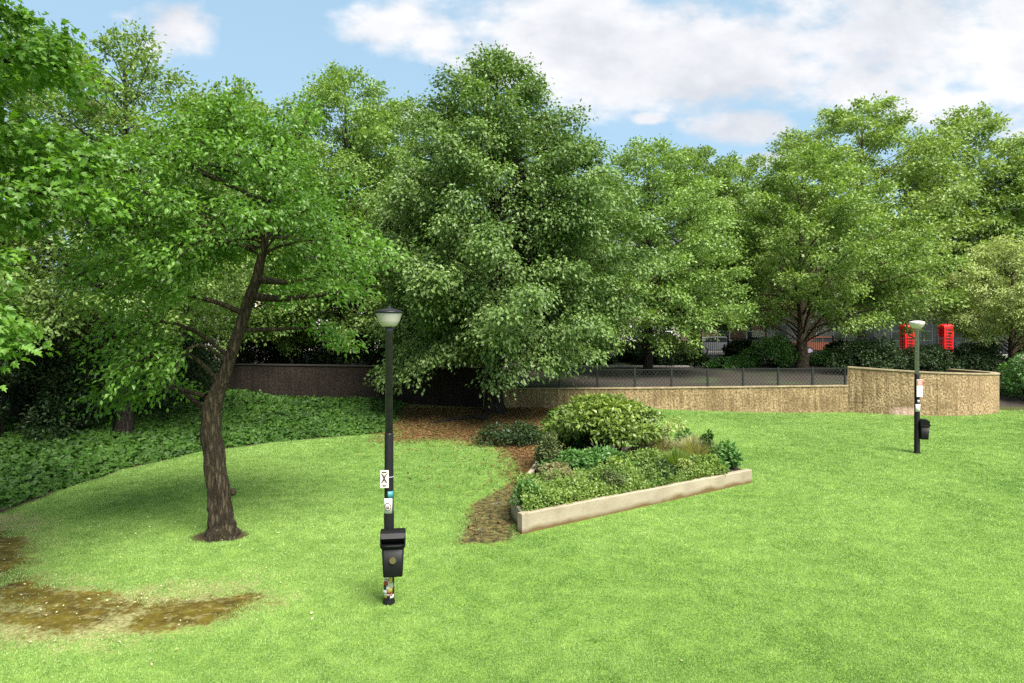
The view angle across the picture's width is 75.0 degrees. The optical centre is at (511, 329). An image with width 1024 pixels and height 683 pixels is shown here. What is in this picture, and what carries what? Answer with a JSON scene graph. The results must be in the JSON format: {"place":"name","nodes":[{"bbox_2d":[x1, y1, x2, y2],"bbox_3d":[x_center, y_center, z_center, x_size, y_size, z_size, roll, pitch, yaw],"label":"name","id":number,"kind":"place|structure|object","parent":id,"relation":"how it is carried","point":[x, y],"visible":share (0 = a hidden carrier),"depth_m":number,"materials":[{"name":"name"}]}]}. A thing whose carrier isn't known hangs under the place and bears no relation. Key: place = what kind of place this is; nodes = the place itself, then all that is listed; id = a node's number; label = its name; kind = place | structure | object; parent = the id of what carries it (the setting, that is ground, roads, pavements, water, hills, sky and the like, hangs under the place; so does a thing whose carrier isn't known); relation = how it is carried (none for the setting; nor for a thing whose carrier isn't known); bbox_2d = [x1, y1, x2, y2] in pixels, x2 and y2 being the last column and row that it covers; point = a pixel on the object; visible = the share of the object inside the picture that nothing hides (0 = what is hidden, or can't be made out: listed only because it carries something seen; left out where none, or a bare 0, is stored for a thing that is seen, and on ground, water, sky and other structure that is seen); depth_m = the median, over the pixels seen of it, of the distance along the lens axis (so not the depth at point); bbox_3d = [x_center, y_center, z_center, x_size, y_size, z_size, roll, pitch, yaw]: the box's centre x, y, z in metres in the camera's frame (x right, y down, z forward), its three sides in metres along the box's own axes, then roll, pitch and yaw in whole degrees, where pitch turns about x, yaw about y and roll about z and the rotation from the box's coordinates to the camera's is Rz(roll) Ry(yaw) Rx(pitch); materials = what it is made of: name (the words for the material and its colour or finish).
{"place":"outdoors","nodes":[
{"label":"outdoors","id":0,"kind":"place"},
{"bbox_2d":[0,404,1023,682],"bbox_3d":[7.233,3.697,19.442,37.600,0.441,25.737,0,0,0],"label":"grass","id":1,"kind":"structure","parent":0,"point":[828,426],"depth_m":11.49,"materials":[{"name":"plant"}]},
{"bbox_2d":[0,404,1023,682],"bbox_3d":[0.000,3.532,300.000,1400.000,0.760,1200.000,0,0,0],"label":"ground","id":2,"kind":"structure","parent":0,"point":[62,608],"depth_m":10.09,"materials":[{"name":"plant"}]},
{"bbox_2d":[0,304,110,441],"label":"dark shrub","id":3,"kind":"object","parent":2,"relation":"on","point":[68,379],"visible":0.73,"depth_m":21.50,"materials":[{"name":"green plant"}]},
{"bbox_2d":[0,0,141,391],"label":"maple tree","id":4,"kind":"object","parent":2,"relation":"on","point":[22,144],"visible":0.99,"depth_m":9.50,"materials":[{"name":"green plant"}]},
{"bbox_2d":[0,17,166,416],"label":"dark tree","id":5,"kind":"object","parent":2,"relation":"on","point":[16,411],"visible":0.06,"depth_m":24.13,"materials":[{"name":"green plant"}]},
{"bbox_2d":[0,308,180,419],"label":"dark shrub","id":6,"kind":"object","parent":2,"relation":"on","point":[148,407],"visible":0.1,"depth_m":24.72,"materials":[{"name":"green plant"}]},
{"bbox_2d":[0,18,311,433],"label":"robinia tree","id":7,"kind":"object","parent":2,"relation":"on","point":[48,315],"visible":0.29,"depth_m":21.25,"materials":[{"name":"green plant"}]},
{"bbox_2d":[105,319,220,405],"bbox_3d":[-14.969,1.376,28.530,4.816,3.876,4.360,0,0,-21],"label":"dark shrub","id":8,"kind":"object","parent":2,"relation":"on","point":[193,368],"visible":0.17,"depth_m":28.05,"materials":[{"name":"green plant"}]},
{"bbox_2d":[0,388,406,508],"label":"ivy","id":9,"kind":"object","parent":2,"relation":"on","point":[94,451],"visible":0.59,"depth_m":22.70,"materials":[{"name":"green plant"}]},
{"bbox_2d":[0,78,416,542],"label":"cherry tree","id":10,"kind":"object","parent":2,"relation":"on","point":[192,248],"visible":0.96,"depth_m":12.03,"materials":[{"name":"green plant"}]},
{"bbox_2d":[6,363,483,406],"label":"garden wall","id":11,"kind":"structure","parent":2,"relation":"on","point":[448,388],"depth_m":32.56,"materials":[{"name":"brick"}]},
{"bbox_2d":[374,306,403,604],"bbox_3d":[-1.749,1.822,9.484,0.410,4.320,0.410,0,0,0],"label":"lamp post","id":12,"kind":"object","parent":2,"relation":"on","point":[388,316],"visible":0.89,"depth_m":9.43,"materials":[{"name":"metal"}]},
{"bbox_2d":[380,528,405,577],"bbox_3d":[-1.655,3.096,9.282,0.344,0.621,0.333,0,0,-8],"label":"litter bin","id":13,"kind":"object","parent":12,"relation":"attached to","point":[392,543],"visible":1,"depth_m":9.18,"materials":[{"name":"black plastic"}]},
{"bbox_2d":[332,407,594,533],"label":"leaf litter","id":14,"kind":"object","parent":2,"relation":"on","point":[435,434],"visible":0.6,"depth_m":25.07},
{"bbox_2d":[0,426,980,671],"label":"scattered leaves","id":15,"kind":"object","parent":2,"relation":"on","point":[168,588],"visible":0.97,"depth_m":9.68,"materials":[{"name":"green plant"}]},
{"bbox_2d":[469,419,544,447],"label":"low shrub","id":16,"kind":"object","parent":2,"relation":"on","point":[522,433],"visible":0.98,"depth_m":22.22,"materials":[{"name":"green plant"}]},
{"bbox_2d":[349,40,682,422],"bbox_3d":[0.347,-4.089,28.084,14.461,16.076,13.619,0,0,0],"label":"lime tree","id":17,"kind":"object","parent":2,"relation":"on","point":[542,314],"visible":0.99,"depth_m":26.00,"materials":[{"name":"green plant"}]},
{"bbox_2d":[511,443,751,533],"bbox_3d":[3.100,3.829,17.150,6.600,0.721,9.300,0,0,0],"label":"stone planter","id":18,"kind":"object","parent":2,"relation":"on","point":[529,521],"visible":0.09,"depth_m":14.28,"materials":[{"name":"concrete"}]},
{"bbox_2d":[508,476,549,508],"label":"ground plant","id":19,"kind":"object","parent":18,"relation":"on","point":[515,495],"visible":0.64,"depth_m":13.28,"materials":[{"name":"green plant"}]},
{"bbox_2d":[533,429,562,470],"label":"conifer shrub","id":20,"kind":"object","parent":18,"relation":"on","point":[549,451],"visible":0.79,"depth_m":16.47,"materials":[{"name":"green plant"}]},
{"bbox_2d":[538,459,570,475],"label":"ground plant","id":21,"kind":"object","parent":18,"relation":"on","point":[548,466],"visible":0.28,"depth_m":15.26,"materials":[{"name":"green plant"}]},
{"bbox_2d":[545,466,581,496],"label":"ground plant","id":22,"kind":"object","parent":18,"relation":"on","point":[568,472],"visible":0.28,"depth_m":14.23,"materials":[{"name":"green plant"}]},
{"bbox_2d":[536,409,596,450],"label":"evergreen shrub","id":23,"kind":"object","parent":18,"relation":"on","point":[571,443],"visible":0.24,"depth_m":18.35,"materials":[{"name":"green plant"}]},
{"bbox_2d":[537,443,639,471],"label":"ground plant","id":24,"kind":"object","parent":18,"relation":"on","point":[582,458],"visible":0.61,"depth_m":16.22,"materials":[{"name":"green plant"}]},
{"bbox_2d":[539,391,670,456],"bbox_3d":[2.505,2.639,17.937,3.619,1.966,2.614,0,0,0],"label":"laurel shrub","id":25,"kind":"object","parent":18,"relation":"on","point":[606,419],"visible":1,"depth_m":17.35,"materials":[{"name":"green plant"}]},
{"bbox_2d":[592,468,626,492],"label":"ground plant","id":26,"kind":"object","parent":18,"relation":"on","point":[620,479],"visible":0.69,"depth_m":14.44,"materials":[{"name":"green plant"}]},
{"bbox_2d":[596,455,634,480],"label":"ground plant","id":27,"kind":"object","parent":18,"relation":"on","point":[618,460],"visible":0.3,"depth_m":15.43,"materials":[{"name":"green plant"}]},
{"bbox_2d":[513,457,721,510],"bbox_3d":[2.298,3.275,15.141,6.186,0.701,1.434,0,0,-36],"label":"hedge","id":28,"kind":"object","parent":18,"relation":"on","point":[640,477],"visible":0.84,"depth_m":14.40,"materials":[{"name":"green plant"}]},
{"bbox_2d":[617,446,668,466],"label":"ground plant","id":29,"kind":"object","parent":18,"relation":"on","point":[642,456],"visible":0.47,"depth_m":16.55,"materials":[{"name":"green plant"}]},
{"bbox_2d":[624,439,678,454],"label":"ground plant","id":30,"kind":"object","parent":18,"relation":"on","point":[635,448],"visible":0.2,"depth_m":17.66,"materials":[{"name":"green plant"}]},
{"bbox_2d":[635,435,686,453],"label":"ornamental grass","id":31,"kind":"object","parent":18,"relation":"on","point":[664,448],"depth_m":17.44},
{"bbox_2d":[651,459,678,482],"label":"ground plant","id":32,"kind":"object","parent":18,"relation":"on","point":[676,468],"visible":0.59,"depth_m":15.57,"materials":[{"name":"green plant"}]},
{"bbox_2d":[657,416,688,446],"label":"wispy plant","id":33,"kind":"object","parent":18,"relation":"on","point":[681,428],"visible":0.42,"depth_m":18.91,"materials":[{"name":"green plant"}]},
{"bbox_2d":[656,447,699,465],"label":"ornamental grass","id":34,"kind":"object","parent":18,"relation":"on","point":[673,456],"depth_m":16.42,"materials":[{"name":"green plant"}]},
{"bbox_2d":[674,427,691,443],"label":"wispy plant","id":35,"kind":"object","parent":18,"relation":"on","point":[682,435],"visible":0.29,"depth_m":18.55,"materials":[{"name":"green plant"}]},
{"bbox_2d":[676,458,698,477],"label":"ground plant","id":36,"kind":"object","parent":18,"relation":"on","point":[689,463],"visible":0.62,"depth_m":16.07,"materials":[{"name":"green plant"}]},
{"bbox_2d":[698,429,714,448],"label":"evergreen plant","id":37,"kind":"object","parent":18,"relation":"on","point":[710,436],"visible":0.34,"depth_m":17.41,"materials":[{"name":"green plant"}]},
{"bbox_2d":[687,452,728,475],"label":"ground plant","id":38,"kind":"object","parent":18,"relation":"on","point":[713,461],"visible":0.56,"depth_m":16.50,"materials":[{"name":"green plant"}]},
{"bbox_2d":[707,439,744,470],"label":"evergreen plant","id":39,"kind":"object","parent":18,"relation":"on","point":[726,452],"visible":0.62,"depth_m":17.13,"materials":[{"name":"green plant"}]},
{"bbox_2d":[483,385,847,412],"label":"retaining wall","id":40,"kind":"structure","parent":2,"relation":"on","point":[799,398],"depth_m":30.76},
{"bbox_2d":[484,367,845,387],"bbox_3d":[7.309,2.179,30.794,17.195,0.857,0.580,0,0,-4],"label":"fence","id":41,"kind":"object","parent":40,"relation":"on","point":[812,378],"visible":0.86,"depth_m":30.75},
{"bbox_2d":[909,321,924,453],"bbox_3d":[12.784,1.853,21.054,0.456,4.290,0.456,0,0,0],"label":"lamp post","id":42,"kind":"object","parent":2,"relation":"on","point":[916,326],"visible":0.98,"depth_m":20.99,"materials":[{"name":"metal"}]},
{"bbox_2d":[919,419,930,439],"bbox_3d":[12.973,3.118,20.977,0.333,0.621,0.344,0,0,22],"label":"litter bin","id":43,"kind":"object","parent":42,"relation":"attached to","point":[924,425],"visible":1,"depth_m":20.85,"materials":[{"name":"black plastic"}]},
{"bbox_2d":[848,366,999,415],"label":"curved wall","id":44,"kind":"structure","parent":2,"relation":"on","point":[955,392],"depth_m":30.57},
{"bbox_2d":[0,0,1023,319],"label":"sky","id":45,"kind":"structure","parent":0,"point":[726,76],"materials":[{"name":"blue"}]},
{"bbox_2d":[450,114,624,299],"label":"plane tree","id":46,"kind":"object","parent":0,"point":[473,263],"visible":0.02,"depth_m":48.65,"materials":[{"name":"green plant"}]},
{"bbox_2d":[61,339,1023,406],"bbox_3d":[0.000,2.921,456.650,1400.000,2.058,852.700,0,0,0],"label":"ground","id":47,"kind":"structure","parent":0,"point":[1004,400],"depth_m":36.23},
{"bbox_2d":[156,317,254,363],"bbox_3d":[-19.186,0.715,40.888,7.069,3.770,4.217,0,0,0],"label":"terrace shrub","id":48,"kind":"object","parent":47,"relation":"on","point":[214,355],"visible":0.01,"depth_m":39.83,"materials":[{"name":"green plant"}]},
{"bbox_2d":[194,255,262,348],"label":"terraced house","id":49,"kind":"structure","parent":47,"relation":"on","point":[256,305],"depth_m":61.50,"materials":[{"name":"paint"}]},
{"bbox_2d":[133,86,370,363],"bbox_3d":[-14.547,-4.901,35.365,13.146,15.768,12.921,0,0,0],"label":"ash tree","id":50,"kind":"object","parent":47,"relation":"on","point":[283,345],"visible":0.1,"depth_m":34.49,"materials":[{"name":"green plant"}]},
{"bbox_2d":[226,318,293,363],"bbox_3d":[-14.580,0.850,38.477,4.263,3.642,3.065,0,0,0],"label":"terrace shrub","id":51,"kind":"object","parent":47,"relation":"on","point":[250,357],"visible":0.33,"depth_m":37.97,"materials":[{"name":"green plant"}]},
{"bbox_2d":[253,323,331,364],"bbox_3d":[-12.627,0.972,40.065,5.010,3.276,3.611,0,0,13],"label":"terrace shrub","id":52,"kind":"object","parent":47,"relation":"on","point":[300,359],"visible":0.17,"depth_m":39.07,"materials":[{"name":"green plant"}]},
{"bbox_2d":[215,59,435,364],"bbox_3d":[-9.292,-6.037,37.275,13.544,17.972,13.317,0,0,-36],"label":"poplar tree","id":53,"kind":"object","parent":47,"relation":"on","point":[324,89],"visible":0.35,"depth_m":35.67,"materials":[{"name":"green plant"}]},
{"bbox_2d":[307,313,384,364],"bbox_3d":[-9.129,0.853,38.072,5.070,3.642,3.105,0,0,0],"label":"terrace shrub","id":54,"kind":"object","parent":47,"relation":"on","point":[329,359],"visible":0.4,"depth_m":37.28,"materials":[{"name":"green plant"}]},
{"bbox_2d":[311,103,458,361],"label":"poplar tree","id":55,"kind":"object","parent":47,"relation":"on","point":[410,132],"visible":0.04,"depth_m":40.94,"materials":[{"name":"green plant"}]},
{"bbox_2d":[380,344,461,366],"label":"terrace shrub","id":56,"kind":"object","parent":47,"relation":"on","point":[413,357],"visible":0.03,"depth_m":38.16,"materials":[{"name":"green plant"}]},
{"bbox_2d":[439,355,504,367],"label":"terrace shrub","id":57,"kind":"object","parent":47,"relation":"on","point":[478,366],"visible":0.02,"depth_m":37.84,"materials":[{"name":"green plant"}]},
{"bbox_2d":[520,359,572,370],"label":"terrace shrub","id":58,"kind":"object","parent":47,"relation":"on","point":[532,366],"visible":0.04,"depth_m":40.32,"materials":[{"name":"green plant"}]},
{"bbox_2d":[566,346,617,364],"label":"terrace shrub","id":59,"kind":"object","parent":47,"relation":"on","point":[611,360],"visible":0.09,"depth_m":44.73,"materials":[{"name":"green plant"}]},
{"bbox_2d":[505,365,703,366],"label":"stone edging","id":60,"kind":"object","parent":47,"relation":"on","point":[636,366],"visible":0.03,"depth_m":42.60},
{"bbox_2d":[202,336,1023,359],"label":"railings","id":61,"kind":"object","parent":47,"relation":"on","point":[712,355],"visible":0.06,"depth_m":46.99,"materials":[{"name":"metal"}]},
{"bbox_2d":[613,340,658,361],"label":"terrace shrub","id":62,"kind":"object","parent":47,"relation":"on","point":[626,356],"visible":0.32,"depth_m":45.35,"materials":[{"name":"green plant"}]},
{"bbox_2d":[610,237,679,340],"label":"terraced house","id":63,"kind":"structure","parent":47,"relation":"on","point":[668,331],"depth_m":61.50,"materials":[{"name":"paint"}]},
{"bbox_2d":[630,339,690,365],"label":"terrace shrub","id":64,"kind":"object","parent":47,"relation":"on","point":[673,356],"visible":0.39,"depth_m":43.35,"materials":[{"name":"green plant"}]},
{"bbox_2d":[569,134,759,374],"bbox_3d":[7.877,-4.125,38.282,11.530,14.050,11.654,0,0,0],"label":"green tree","id":65,"kind":"object","parent":47,"relation":"on","point":[693,307],"visible":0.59,"depth_m":35.99,"materials":[{"name":"green plant"}]},
{"bbox_2d":[670,351,709,366],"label":"terrace shrub","id":66,"kind":"object","parent":47,"relation":"on","point":[690,361],"visible":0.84,"depth_m":42.82,"materials":[{"name":"green plant"}]},
{"bbox_2d":[617,144,773,351],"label":"oak tree","id":67,"kind":"object","parent":47,"relation":"on","point":[700,157],"visible":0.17,"depth_m":44.57,"materials":[{"name":"green plant"}]},
{"bbox_2d":[671,222,766,348],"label":"terraced house","id":68,"kind":"structure","parent":47,"relation":"on","point":[739,333],"depth_m":61.50,"materials":[{"name":"red brick"}]},
{"bbox_2d":[717,323,729,337],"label":"window","id":69,"kind":"structure","parent":68,"relation":"in","point":[727,333],"depth_m":61.47,"materials":[{"name":"white paint"}]},
{"bbox_2d":[746,324,757,340],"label":"window","id":70,"kind":"structure","parent":68,"relation":"in","point":[748,335],"depth_m":61.47,"materials":[{"name":"glass"}]},
{"bbox_2d":[702,354,755,368],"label":"terrace shrub","id":71,"kind":"object","parent":47,"relation":"on","point":[726,362],"visible":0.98,"depth_m":41.63,"materials":[{"name":"green plant"}]},
{"bbox_2d":[721,339,762,361],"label":"terrace shrub","id":72,"kind":"object","parent":47,"relation":"on","point":[735,347],"visible":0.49,"depth_m":45.51,"materials":[{"name":"green plant"}]},
{"bbox_2d":[692,150,832,334],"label":"plane tree","id":73,"kind":"object","parent":47,"relation":"on","point":[746,171],"visible":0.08,"depth_m":62.48,"materials":[{"name":"green plant"}]},
{"bbox_2d":[736,333,801,366],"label":"terrace shrub","id":74,"kind":"object","parent":47,"relation":"on","point":[780,352],"visible":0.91,"depth_m":42.59,"materials":[{"name":"green plant"}]},
{"bbox_2d":[767,226,853,346],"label":"terraced house","id":75,"kind":"structure","parent":47,"relation":"on","point":[824,328],"depth_m":61.50,"materials":[{"name":"brick"}]},
{"bbox_2d":[776,326,786,339],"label":"door","id":76,"kind":"structure","parent":75,"relation":"in","point":[779,331],"depth_m":61.44,"materials":[{"name":"paint"}]},
{"bbox_2d":[808,321,816,336],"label":"window","id":77,"kind":"structure","parent":75,"relation":"in","point":[812,322],"depth_m":61.47,"materials":[{"name":"glass"}]},
{"bbox_2d":[833,324,845,340],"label":"window","id":78,"kind":"structure","parent":75,"relation":"in","point":[836,335],"depth_m":61.47,"materials":[{"name":"glass"}]},
{"bbox_2d":[809,348,847,365],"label":"terrace shrub","id":79,"kind":"object","parent":47,"relation":"on","point":[817,358],"visible":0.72,"depth_m":43.18,"materials":[{"name":"green plant"}]},
{"bbox_2d":[675,140,983,367],"bbox_3d":[18.961,-4.532,41.342,16.483,14.762,16.634,0,0,0],"label":"layered tree","id":80,"kind":"object","parent":47,"relation":"on","point":[879,287],"visible":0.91,"depth_m":39.39,"materials":[{"name":"green plant"}]},
{"bbox_2d":[823,339,868,364],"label":"terrace shrub","id":81,"kind":"object","parent":47,"relation":"on","point":[832,344],"visible":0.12,"depth_m":44.31,"materials":[{"name":"green plant"}]},
{"bbox_2d":[826,335,914,372],"bbox_3d":[20.498,1.459,38.002,4.364,2.390,4.148,0,0,34],"label":"terrace shrub","id":82,"kind":"object","parent":47,"relation":"on","point":[885,355],"visible":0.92,"depth_m":37.43,"materials":[{"name":"green plant"}]},
{"bbox_2d":[854,227,940,348],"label":"terraced house","id":83,"kind":"structure","parent":47,"relation":"on","point":[931,330],"depth_m":61.50,"materials":[{"name":"brick"}]},
{"bbox_2d":[866,326,873,342],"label":"door","id":84,"kind":"structure","parent":83,"relation":"in","point":[871,334],"depth_m":61.44,"materials":[{"name":"paint"}]},
{"bbox_2d":[891,321,901,340],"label":"window","id":85,"kind":"structure","parent":83,"relation":"in","point":[895,333],"depth_m":61.47,"materials":[{"name":"glass"}]},
{"bbox_2d":[920,321,932,340],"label":"window","id":86,"kind":"structure","parent":83,"relation":"in","point":[929,329],"depth_m":61.47,"materials":[{"name":"glass"}]},
{"bbox_2d":[875,192,934,230],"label":"distant tree","id":87,"kind":"object","parent":47,"relation":"on","point":[886,206],"visible":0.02,"depth_m":79.35,"materials":[{"name":"green plant"}]},
{"bbox_2d":[883,343,970,371],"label":"terrace shrub","id":88,"kind":"object","parent":47,"relation":"on","point":[930,358],"visible":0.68,"depth_m":37.77,"materials":[{"name":"green plant"}]},
{"bbox_2d":[881,101,1023,335],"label":"plane tree","id":89,"kind":"object","parent":47,"relation":"on","point":[1000,147],"visible":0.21,"depth_m":56.73,"materials":[{"name":"green plant"}]},
{"bbox_2d":[926,234,1023,376],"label":"willow tree","id":90,"kind":"object","parent":47,"relation":"on","point":[1009,320],"visible":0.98,"depth_m":37.98,"materials":[{"name":"green plant"}]},
{"bbox_2d":[943,341,1012,374],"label":"terrace shrub","id":91,"kind":"object","parent":47,"relation":"on","point":[982,358],"visible":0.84,"depth_m":37.67,"materials":[{"name":"green plant"}]},
{"bbox_2d":[940,236,1023,345],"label":"terraced house","id":92,"kind":"structure","parent":47,"relation":"on","point":[957,335],"depth_m":61.50,"materials":[{"name":"brick"}]},
{"bbox_2d":[997,351,1023,397],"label":"terrace shrub","id":93,"kind":"object","parent":47,"relation":"on","point":[1016,382],"visible":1,"depth_m":34.47,"materials":[{"name":"green plant"}]},
{"bbox_2d":[259,350,1007,352],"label":"pavement","id":94,"kind":"structure","parent":0,"point":[722,351],"depth_m":58.20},
{"bbox_2d":[667,431,717,457],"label":"ornamental grass","id":95,"kind":"object","parent":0,"point":[694,446],"depth_m":17.13,"materials":[{"name":"plant"}]},
{"bbox_2d":[689,336,731,353],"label":"parked car","id":96,"kind":"object","parent":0,"point":[721,343],"visible":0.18,"depth_m":52.15,"materials":[{"name":"silver metal"}]},
{"bbox_2d":[791,336,834,353],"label":"parked car","id":97,"kind":"object","parent":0,"point":[811,345],"visible":0.17,"depth_m":52.15,"materials":[{"name":"orange paint"}]},
{"bbox_2d":[758,90,1016,339],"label":"plane tree","id":98,"kind":"object","parent":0,"point":[879,139],"visible":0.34,"depth_m":54.26,"materials":[{"name":"green plant"}]},
{"bbox_2d":[954,337,1007,352],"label":"parked car","id":99,"kind":"object","parent":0,"point":[957,341],"visible":0.07,"depth_m":52.21,"materials":[{"name":"paint"}]},
{"bbox_2d":[947,149,1023,329],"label":"plane tree","id":100,"kind":"object","parent":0,"point":[1018,178],"visible":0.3,"depth_m":55.33,"materials":[{"name":"green plant"}]},
{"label":"pavement","id":101,"kind":"structure","parent":0,"visible":0},
{"bbox_2d":[752,324,763,336],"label":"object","id":102,"kind":"object","parent":101,"relation":"on","point":[758,333],"visible":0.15,"depth_m":48.54,"materials":[{"name":"grey paint"}]},
{"bbox_2d":[899,324,914,349],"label":"telephone box","id":103,"kind":"object","parent":101,"relation":"on","point":[912,341],"visible":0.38,"depth_m":49.30,"materials":[{"name":"red metal"}]},
{"bbox_2d":[906,329,913,347],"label":"door","id":104,"kind":"structure","parent":103,"relation":"in","point":[911,340],"depth_m":49.24,"materials":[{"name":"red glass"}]},
{"bbox_2d":[938,324,953,349],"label":"telephone box","id":105,"kind":"object","parent":101,"relation":"on","point":[943,331],"visible":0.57,"depth_m":49.27,"materials":[{"name":"red metal"}]},
{"bbox_2d":[945,329,952,349],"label":"door","id":106,"kind":"structure","parent":105,"relation":"in","point":[947,331],"depth_m":49.24,"materials":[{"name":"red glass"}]}
]}

